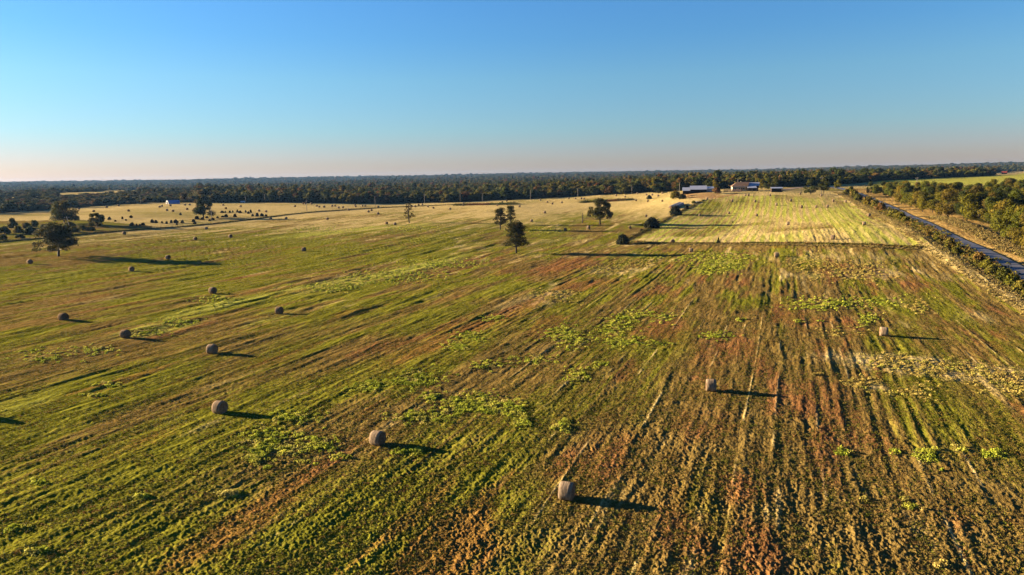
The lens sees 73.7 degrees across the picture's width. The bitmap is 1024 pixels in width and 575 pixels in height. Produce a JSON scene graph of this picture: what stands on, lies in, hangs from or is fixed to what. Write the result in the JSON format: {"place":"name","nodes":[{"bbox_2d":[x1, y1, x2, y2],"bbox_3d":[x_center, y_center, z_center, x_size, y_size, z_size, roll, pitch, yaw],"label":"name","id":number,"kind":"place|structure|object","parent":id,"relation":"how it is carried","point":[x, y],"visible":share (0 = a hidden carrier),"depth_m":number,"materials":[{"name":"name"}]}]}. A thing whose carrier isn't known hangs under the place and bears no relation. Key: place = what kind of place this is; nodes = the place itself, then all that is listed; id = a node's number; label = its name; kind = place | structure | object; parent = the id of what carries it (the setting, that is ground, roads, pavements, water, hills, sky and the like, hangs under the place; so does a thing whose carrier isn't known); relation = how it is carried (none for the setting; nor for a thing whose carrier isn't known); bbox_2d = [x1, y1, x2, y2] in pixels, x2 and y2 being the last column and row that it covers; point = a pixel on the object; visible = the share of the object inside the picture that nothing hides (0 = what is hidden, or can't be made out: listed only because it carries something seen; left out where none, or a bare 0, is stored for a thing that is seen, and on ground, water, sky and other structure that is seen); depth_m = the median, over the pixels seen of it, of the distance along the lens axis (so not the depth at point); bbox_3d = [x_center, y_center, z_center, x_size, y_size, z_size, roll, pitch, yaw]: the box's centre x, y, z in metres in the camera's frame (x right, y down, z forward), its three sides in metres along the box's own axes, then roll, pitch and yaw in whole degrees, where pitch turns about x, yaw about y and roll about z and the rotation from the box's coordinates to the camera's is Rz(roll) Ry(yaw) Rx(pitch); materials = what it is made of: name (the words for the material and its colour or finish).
{"place":"outdoors","nodes":[
{"label":"outdoors","id":0,"kind":"place"},
{"bbox_2d":[0,171,1023,574],"bbox_3d":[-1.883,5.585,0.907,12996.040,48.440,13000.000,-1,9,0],"label":"ground","id":1,"kind":"structure","parent":0,"point":[92,283],"depth_m":77.69,"materials":[{"name":"green plant"}]},
{"bbox_2d":[0,225,11,233],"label":"shrub","id":2,"kind":"object","parent":1,"relation":"on","point":[4,229],"visible":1,"depth_m":288.32,"materials":[{"name":"green plant"}]},
{"bbox_2d":[0,201,18,211],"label":"broadleaf tree","id":3,"kind":"object","parent":1,"relation":"on","point":[12,206],"visible":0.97,"depth_m":461.60,"materials":[{"name":"green plant"}]},
{"bbox_2d":[7,217,17,227],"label":"shrub","id":4,"kind":"object","parent":1,"relation":"on","point":[12,223],"visible":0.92,"depth_m":318.78,"materials":[{"name":"green plant"}]},
{"bbox_2d":[12,225,24,232],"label":"shrub","id":5,"kind":"object","parent":1,"relation":"on","point":[18,229],"visible":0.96,"depth_m":293.60,"materials":[{"name":"green plant"}]},
{"bbox_2d":[23,227,36,234],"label":"shrub","id":6,"kind":"object","parent":1,"relation":"on","point":[29,230],"visible":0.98,"depth_m":285.86,"materials":[{"name":"green plant"}]},
{"bbox_2d":[26,202,38,210],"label":"broadleaf tree","id":7,"kind":"object","parent":1,"relation":"on","point":[31,206],"visible":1,"depth_m":477.35,"materials":[{"name":"green plant"}]},
{"bbox_2d":[31,222,79,255],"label":"oak tree","id":8,"kind":"object","parent":1,"relation":"on","point":[55,236],"visible":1,"depth_m":217.45,"materials":[{"name":"green plant"}]},
{"bbox_2d":[57,313,68,319],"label":"hay bale","id":9,"kind":"object","parent":1,"relation":"on","point":[62,316],"visible":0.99,"depth_m":121.00},
{"bbox_2d":[49,200,78,221],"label":"oak tree","id":10,"kind":"object","parent":1,"relation":"on","point":[59,210],"visible":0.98,"depth_m":334.89,"materials":[{"name":"green plant"}]},
{"bbox_2d":[67,198,80,207],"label":"broadleaf tree","id":11,"kind":"object","parent":1,"relation":"on","point":[70,201],"visible":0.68,"depth_m":509.34,"materials":[{"name":"green plant"}]},
{"bbox_2d":[87,213,104,226],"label":"broadleaf tree","id":12,"kind":"object","parent":1,"relation":"on","point":[98,220],"visible":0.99,"depth_m":321.44,"materials":[{"name":"green plant"}]},
{"bbox_2d":[119,330,130,337],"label":"hay bale","id":13,"kind":"object","parent":1,"relation":"on","point":[124,333],"visible":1,"depth_m":106.87},
{"bbox_2d":[178,192,188,201],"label":"broadleaf tree","id":14,"kind":"object","parent":1,"relation":"on","point":[183,195],"visible":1,"depth_m":554.46,"materials":[{"name":"green plant"}]},
{"bbox_2d":[192,199,215,217],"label":"broadleaf tree","id":15,"kind":"object","parent":1,"relation":"on","point":[201,207],"visible":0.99,"depth_m":387.99,"materials":[{"name":"green plant"}]},
{"bbox_2d":[206,344,217,353],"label":"hay bale","id":16,"kind":"object","parent":1,"relation":"on","point":[211,348],"visible":1,"depth_m":95.95},
{"bbox_2d":[209,193,219,202],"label":"broadleaf tree","id":17,"kind":"object","parent":1,"relation":"on","point":[213,196],"visible":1,"depth_m":552.84,"materials":[{"name":"green plant"}]},
{"bbox_2d":[211,400,227,413],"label":"hay bale","id":18,"kind":"object","parent":1,"relation":"on","point":[219,407],"visible":1,"depth_m":71.33},
{"bbox_2d":[0,204,451,241],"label":"dirt road","id":19,"kind":"structure","parent":1,"relation":"on","point":[205,223],"depth_m":337.91,"materials":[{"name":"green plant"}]},
{"bbox_2d":[265,191,278,201],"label":"broadleaf tree","id":20,"kind":"object","parent":1,"relation":"on","point":[274,195],"visible":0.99,"depth_m":551.29,"materials":[{"name":"green plant"}]},
{"bbox_2d":[303,193,315,202],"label":"broadleaf tree","id":21,"kind":"object","parent":1,"relation":"on","point":[309,196],"visible":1,"depth_m":546.56,"materials":[{"name":"green plant"}]},
{"bbox_2d":[345,193,358,203],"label":"broadleaf tree","id":22,"kind":"object","parent":1,"relation":"on","point":[350,197],"visible":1,"depth_m":549.32,"materials":[{"name":"green plant"}]},
{"bbox_2d":[369,430,385,445],"bbox_3d":[-12.281,13.718,62.306,1.080,1.318,1.396,3,10,24],"label":"hay bale","id":23,"kind":"object","parent":1,"relation":"on","point":[377,438],"visible":1,"depth_m":61.87},
{"bbox_2d":[403,203,415,222],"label":"pine tree","id":24,"kind":"object","parent":1,"relation":"on","point":[408,209],"visible":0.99,"depth_m":339.69,"materials":[{"name":"green plant"}]},
{"bbox_2d":[413,191,422,202],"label":"broadleaf tree","id":25,"kind":"object","parent":1,"relation":"on","point":[418,196],"visible":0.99,"depth_m":557.97,"materials":[{"name":"green plant"}]},
{"bbox_2d":[450,201,520,205],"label":"brush strip","id":26,"kind":"object","parent":1,"relation":"on","point":[494,203],"visible":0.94,"depth_m":487.75,"materials":[{"name":"plant"}]},
{"bbox_2d":[493,207,507,229],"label":"pine tree","id":27,"kind":"object","parent":1,"relation":"on","point":[499,212],"visible":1,"depth_m":298.33,"materials":[{"name":"green plant"}]},
{"bbox_2d":[499,187,510,199],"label":"broadleaf tree","id":28,"kind":"object","parent":1,"relation":"on","point":[504,191],"visible":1,"depth_m":555.12,"materials":[{"name":"green plant"}]},
{"bbox_2d":[3,223,1008,556],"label":"weeds","id":29,"kind":"object","parent":1,"relation":"on","point":[457,407],"visible":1,"depth_m":81.53,"materials":[{"name":"green plant"}]},
{"bbox_2d":[505,204,515,222],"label":"pine tree","id":30,"kind":"object","parent":1,"relation":"on","point":[510,210],"visible":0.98,"depth_m":320.19,"materials":[{"name":"green plant"}]},
{"bbox_2d":[502,219,531,252],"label":"pine tree","id":31,"kind":"object","parent":1,"relation":"on","point":[515,230],"visible":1,"depth_m":214.11,"materials":[{"name":"green plant"}]},
{"bbox_2d":[558,481,574,500],"bbox_3d":[4.099,15.216,51.177,1.088,1.329,1.407,2,10,19],"label":"hay bale","id":32,"kind":"object","parent":1,"relation":"on","point":[566,490],"visible":1,"depth_m":50.68},
{"bbox_2d":[586,186,596,194],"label":"broadleaf tree","id":33,"kind":"object","parent":1,"relation":"on","point":[592,189],"visible":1,"depth_m":547.96,"materials":[{"name":"green plant"}]},
{"bbox_2d":[587,198,613,224],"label":"oak tree","id":34,"kind":"object","parent":1,"relation":"on","point":[597,212],"visible":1,"depth_m":309.35,"materials":[{"name":"green plant"}]},
{"bbox_2d":[579,198,634,202],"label":"brush strip","id":35,"kind":"object","parent":1,"relation":"on","point":[611,199],"visible":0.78,"depth_m":482.41,"materials":[{"name":"beige plant"}]},
{"bbox_2d":[616,234,628,244],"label":"cedar bush","id":36,"kind":"object","parent":1,"relation":"on","point":[623,239],"visible":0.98,"depth_m":236.48,"materials":[{"name":"green plant"}]},
{"bbox_2d":[617,182,631,192],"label":"broadleaf tree","id":37,"kind":"object","parent":1,"relation":"on","point":[624,189],"visible":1,"depth_m":532.01,"materials":[{"name":"green plant"}]},
{"bbox_2d":[643,217,660,227],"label":"cedar bush","id":38,"kind":"object","parent":1,"relation":"on","point":[651,222],"visible":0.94,"depth_m":291.46,"materials":[{"name":"green plant"}]},
{"bbox_2d":[616,199,703,241],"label":"fence","id":39,"kind":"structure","parent":1,"relation":"on","point":[662,220],"depth_m":323.65,"materials":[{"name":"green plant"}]},
{"bbox_2d":[669,205,681,215],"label":"cedar bush","id":40,"kind":"object","parent":1,"relation":"on","point":[675,210],"visible":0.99,"depth_m":343.19,"materials":[{"name":"green plant"}]},
{"bbox_2d":[670,190,680,198],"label":"bush","id":41,"kind":"object","parent":1,"relation":"on","point":[674,194],"visible":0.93,"depth_m":421.24,"materials":[{"name":"green plant"}]},
{"bbox_2d":[671,180,685,190],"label":"broadleaf tree","id":42,"kind":"object","parent":1,"relation":"on","point":[675,185],"visible":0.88,"depth_m":505.52,"materials":[{"name":"green plant"}]},
{"bbox_2d":[682,186,713,193],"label":"barn","id":43,"kind":"structure","parent":1,"relation":"on","point":[690,189],"depth_m":440.65,"materials":[{"name":"metal"}]},
{"bbox_2d":[706,379,715,391],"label":"hay bale","id":44,"kind":"object","parent":1,"relation":"on","point":[710,384],"visible":1,"depth_m":75.04},
{"bbox_2d":[731,181,759,190],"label":"farmhouse","id":45,"kind":"object","parent":1,"relation":"on","point":[748,186],"visible":0.85,"depth_m":435.26,"materials":[{"name":"brown"}]},
{"bbox_2d":[753,173,762,187],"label":"broadleaf tree","id":46,"kind":"object","parent":1,"relation":"on","point":[758,176],"visible":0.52,"depth_m":490.16,"materials":[{"name":"green plant"}]},
{"bbox_2d":[512,248,1023,569],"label":"pale weeds","id":47,"kind":"object","parent":1,"relation":"on","point":[940,563],"visible":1,"depth_m":84.75,"materials":[{"name":"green plant"}]},
{"bbox_2d":[763,177,773,189],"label":"broadleaf tree","id":48,"kind":"object","parent":1,"relation":"on","point":[769,179],"visible":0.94,"depth_m":443.29,"materials":[{"name":"green plant"}]},
{"bbox_2d":[628,241,924,249],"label":"margin grass","id":49,"kind":"structure","parent":1,"relation":"on","point":[805,245],"depth_m":201.38,"materials":[{"name":"green plant"}]},
{"bbox_2d":[770,187,782,191],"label":"open shed","id":50,"kind":"structure","parent":1,"relation":"on","point":[776,189],"depth_m":422.48,"materials":[{"name":"metal"}]},
{"bbox_2d":[781,176,794,186],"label":"broadleaf tree","id":51,"kind":"object","parent":1,"relation":"on","point":[787,179],"visible":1,"depth_m":496.89,"materials":[{"name":"green plant"}]},
{"bbox_2d":[794,177,807,185],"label":"broadleaf tree","id":52,"kind":"object","parent":1,"relation":"on","point":[802,182],"visible":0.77,"depth_m":506.28,"materials":[{"name":"green plant"}]},
{"bbox_2d":[803,179,818,193],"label":"broadleaf tree","id":53,"kind":"object","parent":1,"relation":"on","point":[810,182],"visible":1,"depth_m":396.13,"materials":[{"name":"green plant"}]},
{"bbox_2d":[817,177,829,193],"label":"broadleaf tree","id":54,"kind":"object","parent":1,"relation":"on","point":[823,183],"visible":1,"depth_m":392.79,"materials":[{"name":"green plant"}]},
{"bbox_2d":[863,196,873,204],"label":"shrub","id":55,"kind":"object","parent":1,"relation":"on","point":[867,200],"visible":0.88,"depth_m":336.01,"materials":[{"name":"green plant"}]},
{"bbox_2d":[875,202,886,210],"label":"shrub","id":56,"kind":"object","parent":1,"relation":"on","point":[881,206],"visible":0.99,"depth_m":304.30,"materials":[{"name":"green plant"}]},
{"bbox_2d":[879,327,888,335],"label":"hay bale","id":57,"kind":"object","parent":1,"relation":"on","point":[883,331],"visible":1,"depth_m":99.78},
{"bbox_2d":[886,208,898,216],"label":"shrub","id":58,"kind":"object","parent":1,"relation":"on","point":[893,212],"visible":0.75,"depth_m":270.15,"materials":[{"name":"green plant"}]},
{"bbox_2d":[894,184,905,203],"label":"broadleaf tree","id":59,"kind":"object","parent":1,"relation":"on","point":[898,189],"visible":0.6,"depth_m":334.57,"materials":[{"name":"green plant"}]},
{"bbox_2d":[895,211,905,219],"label":"shrub","id":60,"kind":"object","parent":1,"relation":"on","point":[899,215],"visible":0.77,"depth_m":253.92,"materials":[{"name":"green plant"}]},
{"bbox_2d":[899,186,909,204],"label":"broadleaf tree","id":61,"kind":"object","parent":1,"relation":"on","point":[904,191],"visible":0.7,"depth_m":326.75,"materials":[{"name":"green plant"}]},
{"bbox_2d":[903,192,913,202],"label":"broadleaf tree","id":62,"kind":"object","parent":1,"relation":"on","point":[908,195],"visible":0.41,"depth_m":322.54,"materials":[{"name":"green plant"}]},
{"bbox_2d":[914,195,930,211],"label":"broadleaf tree","id":63,"kind":"object","parent":1,"relation":"on","point":[921,202],"visible":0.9,"depth_m":287.11,"materials":[{"name":"green plant"}]},
{"bbox_2d":[832,192,1023,314],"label":"berm grass","id":64,"kind":"structure","parent":1,"relation":"on","point":[913,234],"depth_m":163.12,"materials":[{"name":"plant"}]},
{"bbox_2d":[925,186,935,198],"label":"broadleaf tree","id":65,"kind":"object","parent":1,"relation":"on","point":[930,189],"visible":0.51,"depth_m":312.61,"materials":[{"name":"green plant"}]},
{"bbox_2d":[923,199,939,212],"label":"broadleaf tree","id":66,"kind":"object","parent":1,"relation":"on","point":[931,203],"visible":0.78,"depth_m":284.00,"materials":[{"name":"green plant"}]},
{"bbox_2d":[843,193,1022,292],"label":"roadside brush","id":67,"kind":"object","parent":1,"relation":"on","point":[915,223],"visible":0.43,"depth_m":197.59,"materials":[{"name":"green plant"}]},
{"bbox_2d":[935,194,958,209],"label":"broadleaf tree","id":68,"kind":"object","parent":1,"relation":"on","point":[953,198],"visible":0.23,"depth_m":271.93,"materials":[{"name":"green plant"}]},
{"bbox_2d":[935,189,959,215],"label":"broadleaf tree","id":69,"kind":"object","parent":1,"relation":"on","point":[946,195],"visible":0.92,"depth_m":254.91,"materials":[{"name":"green plant"}]},
{"bbox_2d":[944,238,956,247],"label":"shrub","id":70,"kind":"object","parent":1,"relation":"on","point":[950,242],"visible":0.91,"depth_m":179.50,"materials":[{"name":"green plant"}]},
{"bbox_2d":[954,190,975,218],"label":"broadleaf tree","id":71,"kind":"object","parent":1,"relation":"on","point":[958,205],"visible":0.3,"depth_m":246.49,"materials":[{"name":"green plant"}]},
{"bbox_2d":[957,192,979,220],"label":"broadleaf tree","id":72,"kind":"object","parent":1,"relation":"on","point":[968,209],"visible":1,"depth_m":235.41,"materials":[{"name":"green plant"}]},
{"bbox_2d":[924,215,1023,259],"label":"verge grass","id":73,"kind":"structure","parent":1,"relation":"on","point":[1004,244],"depth_m":197.11,"materials":[{"name":"plant"}]},
{"bbox_2d":[968,185,985,194],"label":"broadleaf tree","id":74,"kind":"object","parent":1,"relation":"on","point":[977,189],"visible":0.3,"depth_m":259.58,"materials":[{"name":"green plant"}]},
{"bbox_2d":[971,251,984,261],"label":"shrub","id":75,"kind":"object","parent":1,"relation":"on","point":[977,256],"visible":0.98,"depth_m":160.68,"materials":[{"name":"brown plant"}]},
{"bbox_2d":[975,192,987,216],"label":"broadleaf tree","id":76,"kind":"object","parent":1,"relation":"on","point":[981,197],"visible":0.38,"depth_m":253.23,"materials":[{"name":"green plant"}]},
{"bbox_2d":[977,259,993,268],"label":"shrub","id":77,"kind":"object","parent":1,"relation":"on","point":[983,264],"visible":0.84,"depth_m":154.04,"materials":[{"name":"green plant"}]},
{"bbox_2d":[977,196,998,222],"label":"broadleaf tree","id":78,"kind":"object","parent":1,"relation":"on","point":[988,200],"visible":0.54,"depth_m":230.04,"materials":[{"name":"green plant"}]},
{"bbox_2d":[982,201,997,218],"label":"broadleaf tree","id":79,"kind":"object","parent":1,"relation":"on","point":[990,206],"visible":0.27,"depth_m":221.33,"materials":[{"name":"green plant"}]},
{"bbox_2d":[984,264,1000,273],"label":"shrub","id":80,"kind":"object","parent":1,"relation":"on","point":[992,268],"visible":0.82,"depth_m":147.59,"materials":[{"name":"green plant"}]},
{"bbox_2d":[982,190,1002,207],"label":"broadleaf tree","id":81,"kind":"object","parent":1,"relation":"on","point":[998,195],"visible":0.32,"depth_m":241.74,"materials":[{"name":"green plant"}]},
{"bbox_2d":[991,209,1004,222],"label":"broadleaf tree","id":82,"kind":"object","parent":1,"relation":"on","point":[995,213],"visible":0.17,"depth_m":207.12,"materials":[{"name":"green plant"}]},
{"bbox_2d":[989,198,1014,218],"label":"broadleaf tree","id":83,"kind":"object","parent":1,"relation":"on","point":[1000,206],"visible":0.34,"depth_m":214.24,"materials":[{"name":"green plant"}]},
{"bbox_2d":[994,267,1011,279],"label":"shrub","id":84,"kind":"object","parent":1,"relation":"on","point":[1002,273],"visible":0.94,"depth_m":142.39,"materials":[{"name":"green plant"}]},
{"bbox_2d":[990,210,1016,237],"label":"broadleaf tree","id":85,"kind":"object","parent":1,"relation":"on","point":[999,224],"visible":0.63,"depth_m":190.94,"materials":[{"name":"green plant"}]},
{"bbox_2d":[1003,273,1020,285],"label":"shrub","id":86,"kind":"object","parent":1,"relation":"on","point":[1011,279],"visible":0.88,"depth_m":136.93,"materials":[{"name":"green plant"}]},
{"bbox_2d":[1007,189,1023,203],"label":"broadleaf tree","id":87,"kind":"object","parent":1,"relation":"on","point":[1015,195],"visible":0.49,"depth_m":249.48,"materials":[{"name":"green plant"}]},
{"bbox_2d":[1011,280,1023,291],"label":"shrub","id":88,"kind":"object","parent":1,"relation":"on","point":[1018,286],"visible":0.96,"depth_m":131.09,"materials":[{"name":"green plant"}]},
{"bbox_2d":[0,0,1023,181],"label":"sky","id":89,"kind":"structure","parent":0,"point":[103,90],"materials":[{"name":"blue"}]},
{"bbox_2d":[830,186,1023,279],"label":"road","id":90,"kind":"structure","parent":0,"point":[1015,266],"depth_m":176.11,"materials":[{"name":"grey asphalt"}]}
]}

